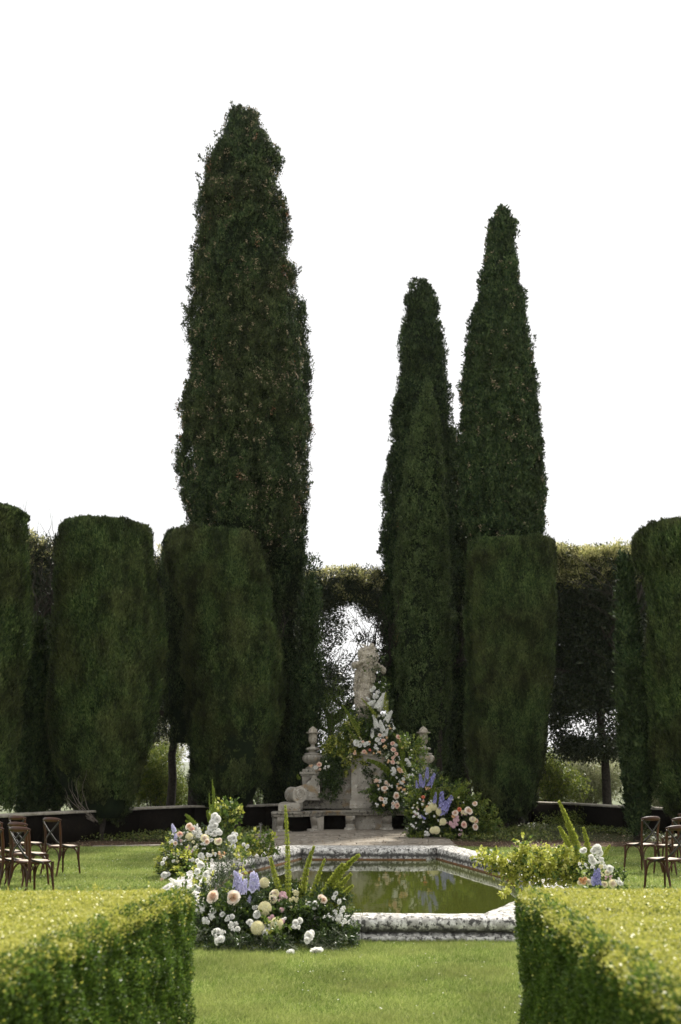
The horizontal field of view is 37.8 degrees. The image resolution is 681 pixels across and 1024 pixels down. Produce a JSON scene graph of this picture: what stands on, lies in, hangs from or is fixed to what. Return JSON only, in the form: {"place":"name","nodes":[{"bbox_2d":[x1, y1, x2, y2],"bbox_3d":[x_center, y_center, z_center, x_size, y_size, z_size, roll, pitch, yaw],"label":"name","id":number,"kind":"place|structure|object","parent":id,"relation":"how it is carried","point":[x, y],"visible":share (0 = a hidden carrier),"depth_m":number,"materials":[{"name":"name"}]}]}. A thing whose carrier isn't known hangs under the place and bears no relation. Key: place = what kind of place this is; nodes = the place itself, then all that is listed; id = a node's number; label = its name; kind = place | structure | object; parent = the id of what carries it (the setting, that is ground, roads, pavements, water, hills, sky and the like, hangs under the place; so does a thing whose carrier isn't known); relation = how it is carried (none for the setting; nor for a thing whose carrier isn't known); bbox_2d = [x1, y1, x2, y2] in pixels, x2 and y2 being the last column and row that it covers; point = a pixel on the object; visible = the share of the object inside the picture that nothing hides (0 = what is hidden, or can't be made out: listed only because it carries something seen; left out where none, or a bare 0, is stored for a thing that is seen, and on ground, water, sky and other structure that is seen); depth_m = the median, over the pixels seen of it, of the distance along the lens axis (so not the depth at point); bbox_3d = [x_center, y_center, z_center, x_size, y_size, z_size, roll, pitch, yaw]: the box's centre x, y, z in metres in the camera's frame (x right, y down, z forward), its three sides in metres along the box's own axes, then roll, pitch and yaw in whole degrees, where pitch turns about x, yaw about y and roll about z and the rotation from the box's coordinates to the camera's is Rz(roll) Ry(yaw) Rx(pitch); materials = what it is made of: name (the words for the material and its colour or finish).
{"place":"outdoors","nodes":[
{"label":"outdoors","id":0,"kind":"place"},
{"bbox_2d":[0,751,656,813],"bbox_3d":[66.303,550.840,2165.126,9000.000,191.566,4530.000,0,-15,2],"label":"ground","id":1,"kind":"structure","parent":0,"point":[188,767],"depth_m":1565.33,"materials":[{"name":"green plant"}]},
{"bbox_2d":[150,705,188,805],"bbox_3d":[-6.720,9.160,37.537,2.634,4.806,1.988,0,-15,2],"label":"bush","id":2,"kind":"object","parent":1,"relation":"on","point":[180,749],"visible":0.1,"depth_m":37.49,"materials":[{"name":"green plant"}]},
{"bbox_2d":[0,801,680,848],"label":"garden wall","id":3,"kind":"structure","parent":1,"relation":"on","point":[76,825],"depth_m":26.97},
{"bbox_2d":[0,0,680,761],"label":"sky","id":4,"kind":"structure","parent":0,"point":[400,127],"materials":[{"name":"white"}]},
{"bbox_2d":[1,847,680,1023],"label":"lawn","id":5,"kind":"structure","parent":0,"point":[331,950],"depth_m":14.35,"materials":[{"name":"green plant"}]},
{"bbox_2d":[0,822,23,876],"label":"cross back chair","id":6,"kind":"object","parent":5,"relation":"on","point":[7,852],"visible":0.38,"depth_m":15.10,"materials":[{"name":"brown wood"}]},
{"bbox_2d":[0,827,27,890],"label":"cross back chair","id":7,"kind":"object","parent":5,"relation":"on","point":[3,860],"visible":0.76,"depth_m":13.38,"materials":[{"name":"brown wood"}]},
{"bbox_2d":[7,815,44,872],"bbox_3d":[-5.353,5.623,16.915,0.461,0.912,0.548,-10,-18,34],"label":"cross back chair","id":8,"kind":"object","parent":5,"relation":"on","point":[15,817],"visible":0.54,"depth_m":16.79,"materials":[{"name":"brown wood"}]},
{"bbox_2d":[4,822,49,886],"bbox_3d":[-4.619,5.033,14.675,0.461,0.912,0.548,-11,-18,35],"label":"cross back chair","id":9,"kind":"object","parent":5,"relation":"on","point":[33,854],"visible":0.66,"depth_m":14.56,"materials":[{"name":"brown wood"}]},
{"bbox_2d":[7,826,53,893],"bbox_3d":[-4.176,4.699,13.411,0.461,0.912,0.548,-11,-18,36],"label":"cross back chair","id":10,"kind":"object","parent":5,"relation":"on","point":[28,860],"visible":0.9,"depth_m":13.32,"materials":[{"name":"brown wood"}]},
{"bbox_2d":[40,817,80,876],"bbox_3d":[-4.564,5.441,16.225,0.461,0.912,0.548,-11,-18,35],"label":"cross back chair","id":11,"kind":"object","parent":5,"relation":"on","point":[61,847],"visible":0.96,"depth_m":16.11,"materials":[{"name":"brown wood"}]},
{"bbox_2d":[0,881,197,1023],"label":"box hedge","id":12,"kind":"object","parent":5,"relation":"on","point":[110,956],"visible":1,"depth_m":4.51,"materials":[{"name":"green plant"}]},
{"bbox_2d":[153,779,280,880],"bbox_3d":[-1.924,5.271,16.377,2.371,1.703,1.632,7,-16,-23],"label":"flower arrangement","id":13,"kind":"object","parent":5,"relation":"on","point":[218,828],"visible":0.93,"depth_m":16.12,"materials":[{"name":"white plant"}]},
{"bbox_2d":[167,805,361,954],"bbox_3d":[-0.926,3.943,10.917,1.823,1.471,3.934,3,-15,-11],"label":"flower arrangement","id":14,"kind":"object","parent":5,"relation":"on","point":[276,909],"visible":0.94,"depth_m":9.62,"materials":[{"name":"multicoloured plant"}]},
{"bbox_2d":[470,800,628,898],"bbox_3d":[2.503,3.938,11.578,1.866,1.124,1.230,3,-15,-10],"label":"flower arrangement","id":15,"kind":"object","parent":5,"relation":"on","point":[559,869],"visible":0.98,"depth_m":11.77,"materials":[{"name":"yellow plant"}]},
{"bbox_2d":[513,883,680,1023],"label":"box hedge","id":16,"kind":"object","parent":5,"relation":"on","point":[598,956],"visible":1,"depth_m":4.28,"materials":[{"name":"green plant"}]},
{"bbox_2d":[623,816,662,871],"bbox_3d":[5.049,5.547,16.625,0.461,0.912,0.548,9,-17,-30],"label":"cross back chair","id":17,"kind":"object","parent":5,"relation":"on","point":[642,844],"visible":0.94,"depth_m":16.50,"materials":[{"name":"brown wood"}]},
{"bbox_2d":[643,825,680,888],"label":"cross back chair","id":18,"kind":"object","parent":5,"relation":"on","point":[666,859],"visible":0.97,"depth_m":13.56,"materials":[{"name":"brown wood"}]},
{"bbox_2d":[653,817,680,875],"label":"cross back chair","id":19,"kind":"object","parent":5,"relation":"on","point":[672,846],"visible":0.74,"depth_m":16.15,"materials":[{"name":"brown wood"}]},
{"bbox_2d":[662,813,680,857],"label":"cross back chair","id":20,"kind":"object","parent":5,"relation":"on","point":[678,833],"visible":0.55,"depth_m":18.21,"materials":[{"name":"brown wood"}]},
{"bbox_2d":[236,829,458,853],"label":"paving","id":21,"kind":"structure","parent":0,"point":[357,837],"depth_m":24.98,"materials":[{"name":"stone"}]},
{"bbox_2d":[271,753,449,831],"bbox_3d":[0.804,8.035,28.580,5.360,2.189,2.310,0,-15,2],"label":"stone bench","id":22,"kind":"object","parent":21,"relation":"on","point":[305,795],"visible":0.5,"depth_m":28.77,"materials":[{"name":"grey stone"}]},
{"bbox_2d":[302,727,322,768],"bbox_3d":[-0.828,7.045,29.776,0.623,1.241,0.648,0,-15,2],"label":"stone urn","id":23,"kind":"object","parent":22,"relation":"on","point":[312,756],"visible":0.87,"depth_m":29.61,"materials":[{"name":"beige stone"}]},
{"bbox_2d":[296,648,429,816],"bbox_3d":[0.692,6.425,29.288,3.920,4.879,1.770,0,-15,2],"label":"flower arrangement","id":24,"kind":"object","parent":22,"relation":"on","point":[372,735],"visible":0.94,"depth_m":29.01,"materials":[{"name":"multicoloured plant"}]},
{"bbox_2d":[351,643,385,752],"bbox_3d":[0.858,5.626,29.935,1.054,3.364,0.556,0,-15,2],"label":"statue","id":25,"kind":"object","parent":22,"relation":"on","point":[363,682],"visible":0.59,"depth_m":29.99,"materials":[{"name":"stone"}]},
{"bbox_2d":[413,726,434,768],"bbox_3d":[2.481,7.020,29.681,0.623,1.241,0.648,0,-15,2],"label":"stone urn","id":26,"kind":"object","parent":22,"relation":"on","point":[423,730],"visible":0.5,"depth_m":29.54,"materials":[{"name":"beige stone"}]},
{"bbox_2d":[50,840,670,847],"bbox_3d":[0.728,7.782,23.326,32.000,0.001,3.100,0,-15,2],"label":"soil border","id":27,"kind":"object","parent":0,"point":[484,844],"visible":0.23,"depth_m":23.55,"materials":[{"name":"brown soil"}]},
{"bbox_2d":[0,503,36,811],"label":"clipped cypress","id":28,"kind":"object","parent":27,"relation":"on","point":[16,635],"visible":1,"depth_m":23.79,"materials":[{"name":"green plant"}]},
{"bbox_2d":[93,844,174,846],"bbox_3d":[-4.639,7.596,22.667,1.960,0.030,0.228,5,-16,-18],"label":"edging strip","id":29,"kind":"object","parent":27,"relation":"on","point":[131,845],"visible":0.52,"depth_m":22.52,"materials":[{"name":"grey stone"}]},
{"bbox_2d":[48,832,670,846],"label":"leaf litter","id":30,"kind":"object","parent":27,"relation":"on","point":[385,842],"visible":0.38,"depth_m":23.68,"materials":[{"name":"brown plant"}]},
{"bbox_2d":[159,845,576,941],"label":"stone pool","id":31,"kind":"structure","parent":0,"point":[497,923],"depth_m":9.91,"materials":[{"name":"stone"}]},
{"bbox_2d":[228,859,517,914],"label":"pond water","id":32,"kind":"structure","parent":0,"point":[435,886],"depth_m":14.64,"materials":[{"name":"green liquid"}]},
{"bbox_2d":[81,821,680,841],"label":"ground cover bed","id":33,"kind":"object","parent":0,"point":[613,835],"visible":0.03,"depth_m":25.45,"materials":[{"name":"green plant"}]},
{"bbox_2d":[13,611,52,812],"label":"cypress tree","id":34,"kind":"object","parent":33,"relation":"on","point":[35,772],"visible":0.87,"depth_m":25.91,"materials":[{"name":"green plant"}]},
{"bbox_2d":[19,502,64,810],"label":"holm oak","id":35,"kind":"object","parent":33,"relation":"on","point":[41,561],"visible":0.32,"depth_m":31.28,"materials":[{"name":"green plant"}]},
{"bbox_2d":[43,606,70,811],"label":"cypress tree","id":36,"kind":"object","parent":33,"relation":"on","point":[55,801],"visible":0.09,"depth_m":27.24,"materials":[{"name":"green plant"}]},
{"bbox_2d":[43,514,169,839],"bbox_3d":[-6.146,4.239,26.163,3.238,8.462,2.766,0,-15,2],"label":"clipped cypress","id":37,"kind":"object","parent":33,"relation":"on","point":[106,677],"visible":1,"depth_m":25.24,"materials":[{"name":"green plant"}]},
{"bbox_2d":[133,741,187,806],"bbox_3d":[-6.416,9.575,35.438,3.138,3.054,2.303,0,-15,2],"label":"bush","id":38,"kind":"object","parent":33,"relation":"on","point":[154,784],"visible":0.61,"depth_m":35.07,"materials":[{"name":"green plant"}]},
{"bbox_2d":[157,525,197,804],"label":"clipped cypress","id":39,"kind":"object","parent":33,"relation":"on","point":[174,691],"visible":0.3,"depth_m":30.99,"materials":[{"name":"green plant"}]},
{"bbox_2d":[152,543,293,805],"bbox_3d":[-5.786,5.669,33.083,10.099,9.193,5.177,-5,-15,17],"label":"holm oak","id":40,"kind":"object","parent":33,"relation":"on","point":[172,784],"visible":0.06,"depth_m":32.59,"materials":[{"name":"green plant"}]},
{"bbox_2d":[162,521,288,828],"bbox_3d":[-3.487,4.838,29.660,3.899,9.060,2.832,0,-15,2],"label":"clipped cypress","id":41,"kind":"object","parent":33,"relation":"on","point":[232,670],"visible":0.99,"depth_m":28.83,"materials":[{"name":"green plant"}]},
{"bbox_2d":[171,101,315,804],"bbox_3d":[-3.141,-2.604,32.531,4.734,24.857,4.104,0,-15,2],"label":"cypress tree","id":42,"kind":"object","parent":33,"relation":"on","point":[243,419],"visible":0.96,"depth_m":32.01,"materials":[{"name":"green plant"}]},
{"bbox_2d":[253,788,264,803],"bbox_3d":[-2.566,9.649,34.762,2.787,2.468,2.071,0,-15,2],"label":"bush","id":43,"kind":"object","parent":33,"relation":"on","point":[256,800],"visible":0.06,"depth_m":34.39,"materials":[{"name":"green plant"}]},
{"bbox_2d":[257,292,315,803],"bbox_3d":[-1.861,0.990,34.014,2.281,18.720,1.909,0,-15,2],"label":"cypress tree","id":44,"kind":"object","parent":33,"relation":"on","point":[287,566],"visible":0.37,"depth_m":33.18,"materials":[{"name":"green plant"}]},
{"bbox_2d":[281,551,331,810],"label":"cypress tree","id":45,"kind":"object","parent":33,"relation":"on","point":[306,717],"visible":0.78,"depth_m":31.50,"materials":[{"name":"green plant"}]},
{"bbox_2d":[318,677,353,778],"bbox_3d":[0.000,8.147,34.420,2.706,5.194,2.188,0,-15,2],"label":"bush","id":46,"kind":"object","parent":33,"relation":"on","point":[330,711],"visible":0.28,"depth_m":34.47,"materials":[{"name":"green plant"}]},
{"bbox_2d":[305,562,466,770],"bbox_3d":[1.242,6.516,36.373,10.081,9.254,7.798,-11,-18,36],"label":"holm oak","id":47,"kind":"object","parent":33,"relation":"on","point":[347,586],"visible":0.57,"depth_m":35.42,"materials":[{"name":"green plant"}]},
{"bbox_2d":[374,276,463,785],"bbox_3d":[2.780,0.680,36.080,3.029,20.348,2.852,7,-16,-25],"label":"cypress tree","id":48,"kind":"object","parent":33,"relation":"on","point":[422,351],"visible":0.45,"depth_m":36.53,"materials":[{"name":"green plant"}]},
{"bbox_2d":[391,378,457,785],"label":"cypress tree","id":49,"kind":"object","parent":33,"relation":"on","point":[423,650],"visible":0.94,"depth_m":32.90,"materials":[{"name":"green plant"}]},
{"bbox_2d":[398,731,502,838],"bbox_3d":[2.835,7.292,26.027,2.741,3.025,1.983,0,-15,2],"label":"flower arrangement","id":50,"kind":"object","parent":33,"relation":"on","point":[455,814],"visible":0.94,"depth_m":25.49,"materials":[{"name":"multicoloured plant"}]},
{"bbox_2d":[448,422,473,798],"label":"cypress tree","id":51,"kind":"object","parent":33,"relation":"on","point":[459,679],"visible":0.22,"depth_m":35.27,"materials":[{"name":"green plant"}]},
{"bbox_2d":[453,202,549,828],"bbox_3d":[5.303,-0.722,32.610,3.022,21.255,2.914,-9,-17,31],"label":"cypress tree","id":52,"kind":"object","parent":33,"relation":"on","point":[503,487],"visible":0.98,"depth_m":32.50,"materials":[{"name":"green plant"}]},
{"bbox_2d":[461,532,558,828],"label":"clipped cypress","id":53,"kind":"object","parent":33,"relation":"on","point":[510,609],"visible":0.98,"depth_m":29.36,"materials":[{"name":"green plant"}]},
{"bbox_2d":[531,805,586,828],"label":"weeds","id":54,"kind":"object","parent":33,"relation":"on","point":[575,821],"visible":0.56,"depth_m":30.00,"materials":[{"name":"green plant"}]},
{"bbox_2d":[537,743,595,802],"bbox_3d":[7.639,9.384,34.577,2.443,2.887,2.160,0,-15,2],"label":"bush","id":55,"kind":"object","parent":33,"relation":"on","point":[557,786],"visible":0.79,"depth_m":34.21,"materials":[{"name":"green plant"}]},
{"bbox_2d":[559,757,622,804],"bbox_3d":[9.146,9.763,35.926,3.024,2.836,2.054,0,-15,2],"label":"bush","id":56,"kind":"object","parent":33,"relation":"on","point":[593,776],"visible":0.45,"depth_m":35.59,"materials":[{"name":"green plant"}]},
{"bbox_2d":[545,537,647,804],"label":"holm oak","id":57,"kind":"object","parent":33,"relation":"on","point":[584,676],"visible":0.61,"depth_m":32.35,"materials":[{"name":"green plant"}]},
{"bbox_2d":[609,545,657,840],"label":"cypress tree","id":58,"kind":"object","parent":33,"relation":"on","point":[632,716],"visible":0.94,"depth_m":25.15,"materials":[{"name":"green plant"}]},
{"bbox_2d":[630,515,680,823],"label":"clipped cypress","id":59,"kind":"object","parent":33,"relation":"on","point":[655,549],"visible":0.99,"depth_m":24.31,"materials":[{"name":"green plant"}]},
{"bbox_2d":[651,782,668,806],"bbox_3d":[10.980,9.761,34.285,1.678,2.006,2.063,0,-15,2],"label":"bush","id":60,"kind":"object","parent":33,"relation":"on","point":[655,803],"visible":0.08,"depth_m":33.95,"materials":[{"name":"green plant"}]}
]}

